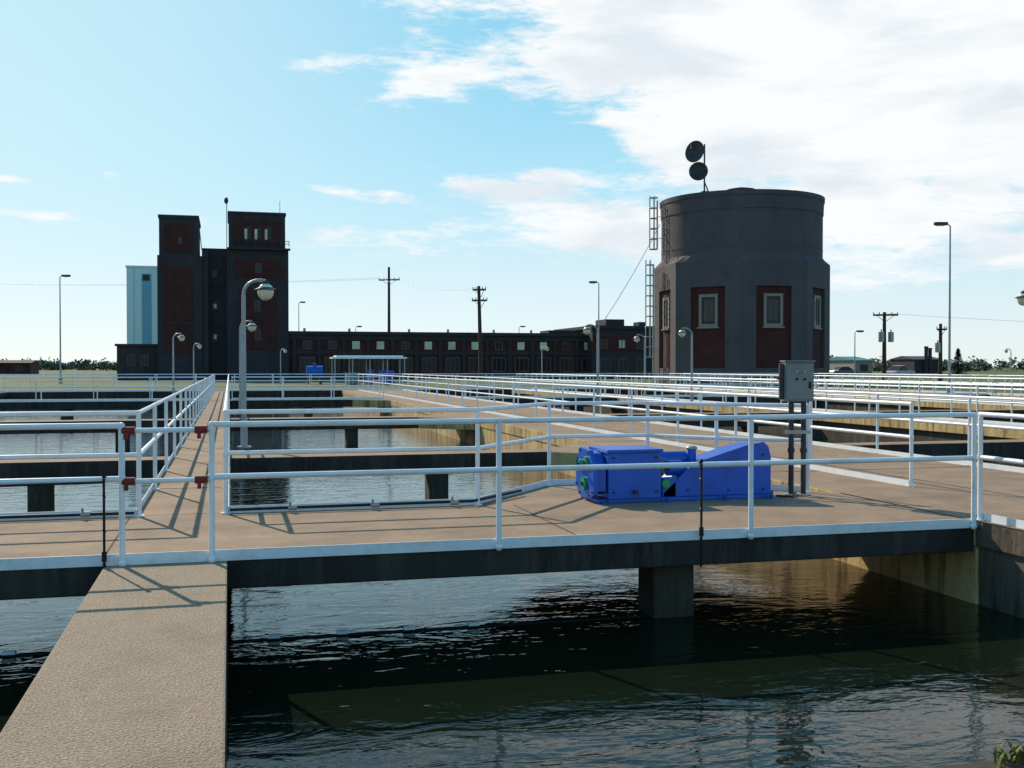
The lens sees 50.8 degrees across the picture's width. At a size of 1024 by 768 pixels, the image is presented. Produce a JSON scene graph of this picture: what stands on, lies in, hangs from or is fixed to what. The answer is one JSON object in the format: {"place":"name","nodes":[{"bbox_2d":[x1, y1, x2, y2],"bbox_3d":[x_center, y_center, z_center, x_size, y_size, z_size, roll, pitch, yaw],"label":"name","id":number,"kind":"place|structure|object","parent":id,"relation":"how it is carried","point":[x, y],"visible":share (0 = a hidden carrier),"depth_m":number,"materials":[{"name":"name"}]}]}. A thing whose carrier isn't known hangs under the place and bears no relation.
{"place":"outdoors","nodes":[
{"label":"outdoors","id":0,"kind":"place"},
{"bbox_2d":[0,392,7,398],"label":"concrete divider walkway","id":1,"kind":"structure","parent":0,"point":[3,395],"depth_m":63.48,"materials":[{"name":"grey concrete"}]},
{"bbox_2d":[0,360,39,373],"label":"brick building","id":2,"kind":"structure","parent":0,"point":[19,366],"depth_m":212.84,"materials":[{"name":"brick"}]},
{"bbox_2d":[17,278,361,284],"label":"power line","id":3,"kind":"object","parent":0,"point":[37,284],"visible":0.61,"depth_m":149.47,"materials":[{"name":"metal"}]},
{"bbox_2d":[115,211,651,379],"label":"brick treatment building","id":4,"kind":"structure","parent":0,"point":[198,298],"depth_m":126.48,"materials":[{"name":"brick"}]},
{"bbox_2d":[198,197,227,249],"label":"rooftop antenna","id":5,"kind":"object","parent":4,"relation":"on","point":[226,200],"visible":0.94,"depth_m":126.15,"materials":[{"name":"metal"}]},
{"bbox_2d":[0,485,972,599],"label":"concrete cross walkway","id":6,"kind":"structure","parent":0,"point":[569,508],"depth_m":9.91,"materials":[{"name":"beige concrete"}]},
{"bbox_2d":[0,422,126,566],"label":"railing","id":7,"kind":"object","parent":6,"relation":"on","point":[122,562],"visible":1,"depth_m":8.40,"materials":[{"name":"white metal"}]},
{"bbox_2d":[0,481,102,486],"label":"rail cable","id":8,"kind":"object","parent":7,"relation":"attached to","point":[48,484],"visible":1,"depth_m":8.30,"materials":[{"name":"black rubber"}]},
{"bbox_2d":[101,473,106,567],"bbox_3d":[-3.189,1.180,8.431,0.036,0.974,0.074,0,1,-15],"label":"hanging hose","id":9,"kind":"object","parent":7,"relation":"hanging from","point":[104,551],"visible":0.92,"depth_m":8.40,"materials":[{"name":"black rubber"}]},
{"bbox_2d":[121,426,208,490],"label":"pier access gate","id":10,"kind":"structure","parent":7,"relation":"attached to","point":[197,480],"depth_m":8.53,"materials":[{"name":"white metal"}]},
{"bbox_2d":[0,489,521,518],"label":"spray pipe","id":11,"kind":"object","parent":6,"relation":"on","point":[372,504],"visible":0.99,"depth_m":11.12,"materials":[{"name":"grey metal"}]},
{"bbox_2d":[0,518,970,570],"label":"deck edge trim","id":12,"kind":"structure","parent":6,"relation":"attached to","point":[258,553],"depth_m":9.19,"materials":[{"name":"white paint"}]},
{"bbox_2d":[207,412,977,562],"bbox_3d":[1.036,0.857,9.544,7.192,1.148,0.072,0,1,-15],"label":"railing","id":13,"kind":"object","parent":6,"relation":"on","point":[499,469],"visible":1,"depth_m":9.35,"materials":[{"name":"white metal"}]},
{"bbox_2d":[698,459,703,566],"bbox_3d":[1.697,1.160,9.707,0.036,0.974,0.074,0,1,-15],"label":"hanging hose","id":14,"kind":"object","parent":13,"relation":"hanging from","point":[701,527],"visible":1,"depth_m":9.68,"materials":[{"name":"black rubber"}]},
{"bbox_2d":[575,441,775,504],"bbox_3d":[1.887,0.984,12.313,2.310,0.642,0.710,0,1,-15],"label":"blue drive machine","id":15,"kind":"object","parent":6,"relation":"on","point":[606,487],"visible":0.93,"depth_m":12.11,"materials":[{"name":"paint"}]},
{"bbox_2d":[776,401,810,497],"bbox_3d":[3.250,0.753,12.532,0.527,1.099,0.266,-1,1,-43],"label":"control box stand","id":16,"kind":"object","parent":6,"relation":"on","point":[791,432],"visible":1,"depth_m":12.60,"materials":[{"name":"metal"}]},
{"bbox_2d":[776,361,815,400],"bbox_3d":[3.304,-0.036,12.598,0.430,0.475,0.245,0,1,-1],"label":"electrical control box","id":17,"kind":"object","parent":16,"relation":"on","point":[796,380],"visible":1,"depth_m":12.50,"materials":[{"name":"grey paint"}]},
{"bbox_2d":[0,407,1023,767],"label":"water","id":18,"kind":"structure","parent":0,"point":[822,663],"depth_m":8.49,"materials":[{"name":"black liquid"}]},
{"bbox_2d":[0,456,169,511],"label":"concrete cross beam","id":19,"kind":"structure","parent":18,"relation":"in","point":[40,498],"depth_m":17.16,"materials":[{"name":"concrete"}]},
{"bbox_2d":[0,418,194,449],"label":"concrete cross beam","id":20,"kind":"structure","parent":18,"relation":"in","point":[146,423],"depth_m":30.12,"materials":[{"name":"concrete"}]},
{"bbox_2d":[0,401,203,419],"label":"concrete cross beam","id":21,"kind":"structure","parent":18,"relation":"in","point":[66,406],"depth_m":46.88,"materials":[{"name":"grey concrete"}]},
{"bbox_2d":[0,561,227,767],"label":"concrete pier walkway","id":22,"kind":"structure","parent":18,"relation":"in","point":[132,672],"depth_m":5.36,"materials":[{"name":"beige concrete"}]},
{"bbox_2d":[142,391,231,515],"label":"concrete divider walkway","id":23,"kind":"structure","parent":18,"relation":"in","point":[191,460],"depth_m":15.04,"materials":[{"name":"beige concrete"}]},
{"bbox_2d":[0,374,214,520],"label":"railing","id":24,"kind":"object","parent":23,"relation":"on","point":[207,390],"visible":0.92,"depth_m":10.79,"materials":[{"name":"white metal"}]},
{"bbox_2d":[230,399,389,416],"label":"concrete cross beam","id":25,"kind":"structure","parent":18,"relation":"in","point":[311,404],"depth_m":49.17,"materials":[{"name":"grey concrete"}]},
{"bbox_2d":[0,614,648,656],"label":"weir pipe","id":26,"kind":"object","parent":18,"relation":"in","point":[7,653],"visible":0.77,"depth_m":9.43,"materials":[{"name":"black metal"}]},
{"bbox_2d":[230,413,474,444],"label":"concrete cross beam","id":27,"kind":"structure","parent":18,"relation":"in","point":[351,435],"depth_m":31.94,"materials":[{"name":"beige concrete"}]},
{"bbox_2d":[231,442,607,499],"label":"concrete cross beam","id":28,"kind":"structure","parent":18,"relation":"in","point":[436,486],"depth_m":18.60,"materials":[{"name":"concrete"}]},
{"bbox_2d":[638,565,693,617],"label":"walkway support columns","id":29,"kind":"structure","parent":18,"relation":"in","point":[665,592],"depth_m":10.00,"materials":[{"name":"concrete"}]},
{"bbox_2d":[342,390,1023,618],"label":"concrete main walkway","id":30,"kind":"structure","parent":18,"relation":"in","point":[988,571],"depth_m":13.53,"materials":[{"name":"beige concrete"}]},
{"bbox_2d":[0,377,204,401],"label":"railing","id":31,"kind":"object","parent":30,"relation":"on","point":[93,400],"visible":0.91,"depth_m":46.95,"materials":[{"name":"white metal"}]},
{"bbox_2d":[0,376,205,399],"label":"railing","id":32,"kind":"object","parent":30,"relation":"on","point":[88,386],"visible":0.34,"depth_m":48.19,"materials":[{"name":"white metal"}]},
{"bbox_2d":[172,333,184,397],"bbox_3d":[-16.027,-0.885,51.745,0.748,3.140,0.412,0,1,-3],"label":"walkway lamp","id":33,"kind":"object","parent":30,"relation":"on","point":[181,337],"visible":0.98,"depth_m":51.71,"materials":[{"name":"metal"}]},
{"bbox_2d":[237,320,256,409],"bbox_3d":[-9.262,-0.664,37.695,0.748,3.140,0.412,0,1,-3],"label":"walkway lamp","id":34,"kind":"object","parent":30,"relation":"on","point":[251,325],"visible":0.63,"depth_m":37.66,"materials":[{"name":"metal"}]},
{"bbox_2d":[237,279,275,447],"bbox_3d":[-4.734,-0.385,19.982,0.748,3.140,0.412,0,1,-3],"label":"walkway lamp","id":35,"kind":"object","parent":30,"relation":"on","point":[265,291],"visible":1,"depth_m":19.95,"materials":[{"name":"metal"}]},
{"bbox_2d":[231,376,379,398],"bbox_3d":[-9.639,0.184,50.641,6.899,1.097,0.106,0,1,-15],"label":"railing","id":36,"kind":"object","parent":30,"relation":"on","point":[315,385],"visible":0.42,"depth_m":50.77,"materials":[{"name":"white metal"}]},
{"bbox_2d":[232,376,383,399],"bbox_3d":[-9.293,0.204,49.325,6.899,1.097,0.106,0,1,-15],"label":"railing","id":37,"kind":"object","parent":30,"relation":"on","point":[283,386],"visible":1,"depth_m":49.23,"materials":[{"name":"white metal"}]},
{"bbox_2d":[220,374,811,513],"bbox_3d":[-7.051,0.352,39.969,6.826,1.097,58.226,0,1,-15],"label":"railing","id":38,"kind":"object","parent":30,"relation":"on","point":[477,447],"visible":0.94,"depth_m":11.68,"materials":[{"name":"white metal"}]},
{"bbox_2d":[464,377,605,396],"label":"railing","id":39,"kind":"object","parent":30,"relation":"on","point":[533,384],"visible":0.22,"depth_m":53.35,"materials":[{"name":"white metal"}]},
{"bbox_2d":[470,376,615,397],"bbox_3d":[1.545,0.160,52.168,7.389,1.097,0.106,0,1,-15],"label":"railing","id":40,"kind":"object","parent":30,"relation":"on","point":[567,396],"visible":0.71,"depth_m":52.16,"materials":[{"name":"white metal"}]},
{"bbox_2d":[107,398,1023,551],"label":"deck expansion joints","id":41,"kind":"object","parent":30,"relation":"on","point":[600,441],"visible":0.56,"depth_m":11.48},
{"bbox_2d":[582,324,598,400],"bbox_3d":[3.039,-0.720,41.251,0.748,3.140,0.412,0,1,-3],"label":"walkway lamp","id":42,"kind":"object","parent":30,"relation":"on","point":[586,330],"visible":0.95,"depth_m":41.20,"materials":[{"name":"metal"}]},
{"bbox_2d":[358,374,915,486],"bbox_3d":[-2.427,0.329,41.399,0.106,1.097,57.806,0,1,-15],"label":"railing","id":43,"kind":"object","parent":30,"relation":"on","point":[909,482],"visible":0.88,"depth_m":19.94,"materials":[{"name":"white metal"}]},
{"bbox_2d":[634,334,645,395],"bbox_3d":[6.401,-0.919,53.877,0.748,3.140,0.412,0,1,-3],"label":"walkway lamp","id":44,"kind":"object","parent":30,"relation":"on","point":[636,338],"visible":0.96,"depth_m":53.83,"materials":[{"name":"metal"}]},
{"bbox_2d":[677,328,692,401],"bbox_3d":[7.224,-0.775,44.746,0.748,3.140,0.412,0,1,-3],"label":"walkway lamp","id":45,"kind":"object","parent":30,"relation":"on","point":[681,332],"visible":0.91,"depth_m":44.69,"materials":[{"name":"metal"}]},
{"bbox_2d":[631,375,778,395],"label":"railing","id":46,"kind":"object","parent":30,"relation":"on","point":[732,383],"visible":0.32,"depth_m":56.28,"materials":[{"name":"white metal"}]},
{"bbox_2d":[402,374,1023,472],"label":"railing","id":47,"kind":"object","parent":30,"relation":"on","point":[877,450],"visible":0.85,"depth_m":22.13,"materials":[{"name":"white metal"}]},
{"bbox_2d":[641,375,815,396],"bbox_3d":[11.072,0.120,54.667,9.689,1.097,0.106,0,1,-15],"label":"railing","id":48,"kind":"object","parent":30,"relation":"on","point":[730,384],"visible":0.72,"depth_m":54.37,"materials":[{"name":"white metal"}]},
{"bbox_2d":[516,374,1023,426],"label":"railing","id":49,"kind":"object","parent":30,"relation":"on","point":[826,394],"visible":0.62,"depth_m":34.47,"materials":[{"name":"white metal"}]},
{"bbox_2d":[531,374,1023,425],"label":"railing","id":50,"kind":"object","parent":30,"relation":"on","point":[954,419],"visible":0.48,"depth_m":35.79,"materials":[{"name":"white metal"}]},
{"bbox_2d":[669,373,1023,405],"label":"railing","id":51,"kind":"object","parent":30,"relation":"on","point":[842,384],"visible":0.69,"depth_m":49.66,"materials":[{"name":"white metal"}]},
{"bbox_2d":[683,373,1019,396],"bbox_3d":[20.527,0.314,42.355,0.091,1.097,67.606,0,1,-15],"label":"railing","id":52,"kind":"object","parent":30,"relation":"on","point":[748,381],"visible":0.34,"depth_m":51.52,"materials":[{"name":"white metal"}]},
{"bbox_2d":[825,376,971,393],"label":"railing","id":53,"kind":"object","parent":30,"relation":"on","point":[914,393],"visible":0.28,"depth_m":59.24,"materials":[{"name":"white metal"}]},
{"bbox_2d":[838,375,988,395],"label":"railing","id":54,"kind":"object","parent":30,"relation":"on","point":[915,381],"visible":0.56,"depth_m":57.39,"materials":[{"name":"white metal"}]},
{"bbox_2d":[818,373,1017,393],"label":"railing","id":55,"kind":"object","parent":30,"relation":"on","point":[922,384],"visible":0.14,"depth_m":65.98,"materials":[{"name":"white metal"}]},
{"bbox_2d":[814,373,1023,395],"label":"railing","id":56,"kind":"object","parent":30,"relation":"on","point":[908,390],"visible":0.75,"depth_m":65.04,"materials":[{"name":"white metal"}]},
{"bbox_2d":[934,222,950,392],"bbox_3d":[24.774,-4.381,61.935,1.090,9.810,0.340,0,1,0],"label":"street lamp","id":57,"kind":"object","parent":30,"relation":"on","point":[948,390],"visible":0.94,"depth_m":61.88,"materials":[{"name":"metal"}]},
{"bbox_2d":[976,411,1023,528],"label":"railing","id":58,"kind":"object","parent":30,"relation":"on","point":[982,516],"visible":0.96,"depth_m":10.43,"materials":[{"name":"white metal"}]},
{"bbox_2d":[1015,290,1023,305],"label":"walkway lamp","id":59,"kind":"object","parent":30,"relation":"on","point":[1020,299],"visible":1,"depth_m":26.90,"materials":[{"name":"glass"}]},
{"bbox_2d":[0,367,1023,393],"bbox_3d":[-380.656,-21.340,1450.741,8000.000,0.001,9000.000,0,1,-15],"label":"ground","id":60,"kind":"structure","parent":0,"point":[223,384],"depth_m":99.40,"materials":[{"name":"green plant"}]},
{"bbox_2d":[59,275,70,383],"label":"street lamp","id":61,"kind":"object","parent":60,"relation":"on","point":[60,379],"visible":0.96,"depth_m":95.88,"materials":[{"name":"metal"}]},
{"bbox_2d":[126,265,157,343],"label":"pale clad building","id":62,"kind":"structure","parent":60,"relation":"on","point":[141,282],"depth_m":142.10,"materials":[{"name":"white paint"}]},
{"bbox_2d":[193,343,201,388],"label":"walkway lamp","id":63,"kind":"object","parent":60,"relation":"on","point":[199,346],"visible":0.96,"depth_m":73.27,"materials":[{"name":"metal"}]},
{"bbox_2d":[280,348,286,383],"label":"walkway lamp","id":64,"kind":"object","parent":60,"relation":"on","point":[285,350],"visible":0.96,"depth_m":94.94,"materials":[{"name":"metal"}]},
{"bbox_2d":[298,301,305,330],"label":"street lamp","id":65,"kind":"object","parent":60,"relation":"on","point":[298,312],"visible":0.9,"depth_m":149.83,"materials":[{"name":"metal"}]},
{"bbox_2d":[306,362,322,383],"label":"blue tank","id":66,"kind":"object","parent":60,"relation":"on","point":[314,370],"visible":0.85,"depth_m":94.64,"materials":[{"name":"paint"}]},
{"bbox_2d":[330,355,406,384],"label":"equipment canopy","id":67,"kind":"object","parent":60,"relation":"on","point":[371,371],"visible":0.87,"depth_m":93.30,"materials":[{"name":"white metal"}]},
{"bbox_2d":[0,373,778,390],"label":"railing","id":68,"kind":"object","parent":60,"relation":"on","point":[382,388],"visible":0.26,"depth_m":72.72,"materials":[{"name":"white metal"}]},
{"bbox_2d":[379,267,399,331],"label":"utility pole","id":69,"kind":"object","parent":60,"relation":"on","point":[388,280],"visible":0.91,"depth_m":149.67,"materials":[{"name":"brown wood"}]},
{"bbox_2d":[6,388,778,399],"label":"tank end wall","id":70,"kind":"structure","parent":60,"relation":"on","point":[158,394],"depth_m":68.05,"materials":[{"name":"concrete"}]},
{"bbox_2d":[0,373,778,391],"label":"railing","id":71,"kind":"object","parent":70,"relation":"on","point":[311,380],"visible":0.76,"depth_m":68.97,"materials":[{"name":"white metal"}]},
{"bbox_2d":[472,286,486,381],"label":"utility pole","id":72,"kind":"object","parent":60,"relation":"on","point":[480,352],"visible":0.98,"depth_m":111.73,"materials":[{"name":"brown wood"}]},
{"bbox_2d":[0,355,1023,371],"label":"distant tree line","id":73,"kind":"object","parent":60,"relation":"on","point":[977,364],"visible":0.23,"depth_m":425.57,"materials":[{"name":"green plant"}]},
{"bbox_2d":[540,346,548,386],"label":"walkway lamp","id":74,"kind":"object","parent":60,"relation":"on","point":[547,348],"visible":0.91,"depth_m":82.44,"materials":[{"name":"metal"}]},
{"bbox_2d":[589,281,599,380],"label":"street lamp","id":75,"kind":"object","parent":60,"relation":"on","point":[592,282],"visible":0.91,"depth_m":101.86,"materials":[{"name":"metal"}]},
{"bbox_2d":[645,260,658,382],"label":"caged ladder","id":76,"kind":"object","parent":60,"relation":"on","point":[650,306],"visible":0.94,"depth_m":99.88,"materials":[{"name":"metal"}]},
{"bbox_2d":[830,367,857,376],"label":"parked car","id":77,"kind":"object","parent":60,"relation":"on","point":[842,370],"visible":0.57,"depth_m":164.23,"materials":[{"name":"paint"}]},
{"bbox_2d":[853,330,863,379],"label":"street lamp","id":78,"kind":"object","parent":60,"relation":"on","point":[854,378],"visible":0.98,"depth_m":114.92,"materials":[{"name":"metal"}]},
{"bbox_2d":[873,312,897,379],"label":"utility pole","id":79,"kind":"object","parent":60,"relation":"on","point":[882,336],"visible":0.93,"depth_m":107.76,"materials":[{"name":"brown wood"}]},
{"bbox_2d":[886,365,914,377],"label":"parked car","id":80,"kind":"object","parent":60,"relation":"on","point":[898,369],"visible":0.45,"depth_m":149.25,"materials":[{"name":"silver paint"}]},
{"bbox_2d":[924,346,931,372],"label":"chimney pair","id":81,"kind":"object","parent":60,"relation":"on","point":[927,359],"visible":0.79,"depth_m":259.59,"materials":[{"name":"metal"}]},
{"bbox_2d":[935,324,946,380],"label":"utility pole","id":82,"kind":"object","parent":60,"relation":"on","point":[938,348],"visible":0.95,"depth_m":111.77,"materials":[{"name":"brown wood"}]},
{"bbox_2d":[951,348,966,374],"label":"evergreen tree","id":83,"kind":"object","parent":60,"relation":"on","point":[956,364],"visible":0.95,"depth_m":179.68,"materials":[{"name":"green plant"}]},
{"bbox_2d":[1004,348,1010,382],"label":"walkway lamp","id":84,"kind":"object","parent":60,"relation":"on","point":[1006,350],"visible":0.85,"depth_m":94.97,"materials":[{"name":"metal"}]},
{"bbox_2d":[0,0,1023,366],"label":"sky","id":85,"kind":"structure","parent":0,"point":[518,150],"materials":[{"name":"blue"}]},
{"bbox_2d":[478,397,616,411],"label":"concrete cross beam","id":86,"kind":"structure","parent":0,"point":[580,408],"depth_m":52.35,"materials":[{"name":"grey concrete"}]},
{"bbox_2d":[604,412,800,433],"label":"concrete cross beam","id":87,"kind":"structure","parent":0,"point":[730,423],"depth_m":34.94,"materials":[{"name":"grey concrete"}]},
{"bbox_2d":[663,396,814,403],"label":"concrete cross beam","id":88,"kind":"structure","parent":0,"point":[741,399],"depth_m":54.82,"materials":[{"name":"grey concrete"}]},
{"bbox_2d":[654,187,829,383],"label":"round water tower","id":89,"kind":"structure","parent":0,"point":[741,279],"depth_m":93.36,"materials":[{"name":"grey concrete"}]},
{"bbox_2d":[649,196,661,249],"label":"caged ladder","id":90,"kind":"object","parent":89,"relation":"attached to","point":[653,218],"visible":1,"depth_m":99.65,"materials":[{"name":"metal"}]},
{"bbox_2d":[602,225,659,322],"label":"power line","id":91,"kind":"object","parent":90,"relation":"attached to","point":[632,274],"visible":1,"depth_m":96.01,"materials":[{"name":"metal"}]},
{"bbox_2d":[701,144,708,191],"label":"antenna mast","id":92,"kind":"object","parent":89,"relation":"on","point":[704,178],"visible":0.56,"depth_m":98.61,"materials":[{"name":"metal"}]},
{"bbox_2d":[685,141,703,161],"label":"satellite dish","id":93,"kind":"object","parent":92,"relation":"attached to","point":[694,151],"visible":1,"depth_m":98.15,"materials":[{"name":"metal"}]},
{"bbox_2d":[689,162,707,180],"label":"satellite dish","id":94,"kind":"object","parent":92,"relation":"attached to","point":[698,171],"visible":1,"depth_m":98.12,"materials":[{"name":"metal"}]},
{"bbox_2d":[515,390,1023,442],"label":"concrete divider walkway","id":95,"kind":"structure","parent":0,"point":[931,432],"depth_m":32.73,"materials":[{"name":"beige concrete"}]},
{"bbox_2d":[667,389,1023,410],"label":"concrete divider walkway","id":96,"kind":"structure","parent":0,"point":[849,406],"depth_m":49.90,"materials":[{"name":"beige concrete"}]},
{"bbox_2d":[830,357,871,374],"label":"house","id":97,"kind":"structure","parent":0,"point":[863,366],"depth_m":170.88,"materials":[{"name":"beige paint"}]},
{"bbox_2d":[888,356,937,372],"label":"distant building","id":98,"kind":"structure","parent":0,"point":[914,363],"depth_m":261.52,"materials":[{"name":"concrete"}]},
{"bbox_2d":[814,388,1023,402],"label":"concrete divider walkway","id":99,"kind":"structure","parent":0,"point":[912,392],"depth_m":66.96,"materials":[{"name":"beige concrete"}]},
{"bbox_2d":[833,439,1023,461],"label":"concrete cross beam","id":100,"kind":"structure","parent":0,"point":[1012,448],"depth_m":21.33,"materials":[{"name":"concrete"}]},
{"bbox_2d":[889,395,989,400],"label":"concrete cross beam","id":101,"kind":"structure","parent":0,"point":[958,399],"depth_m":58.22,"materials":[{"name":"grey concrete"}]},
{"bbox_2d":[861,409,1023,422],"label":"concrete cross beam","id":102,"kind":"structure","parent":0,"point":[1018,411],"depth_m":37.42,"materials":[{"name":"beige concrete"}]},
{"bbox_2d":[928,759,1023,767],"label":"concrete coping wall","id":103,"kind":"structure","parent":0,"point":[987,764],"depth_m":5.84,"materials":[{"name":"grey concrete"}]},
{"bbox_2d":[991,740,1023,767],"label":"weed plant","id":104,"kind":"object","parent":103,"relation":"on","point":[1016,753],"visible":1,"depth_m":5.88,"materials":[{"name":"green plant"}]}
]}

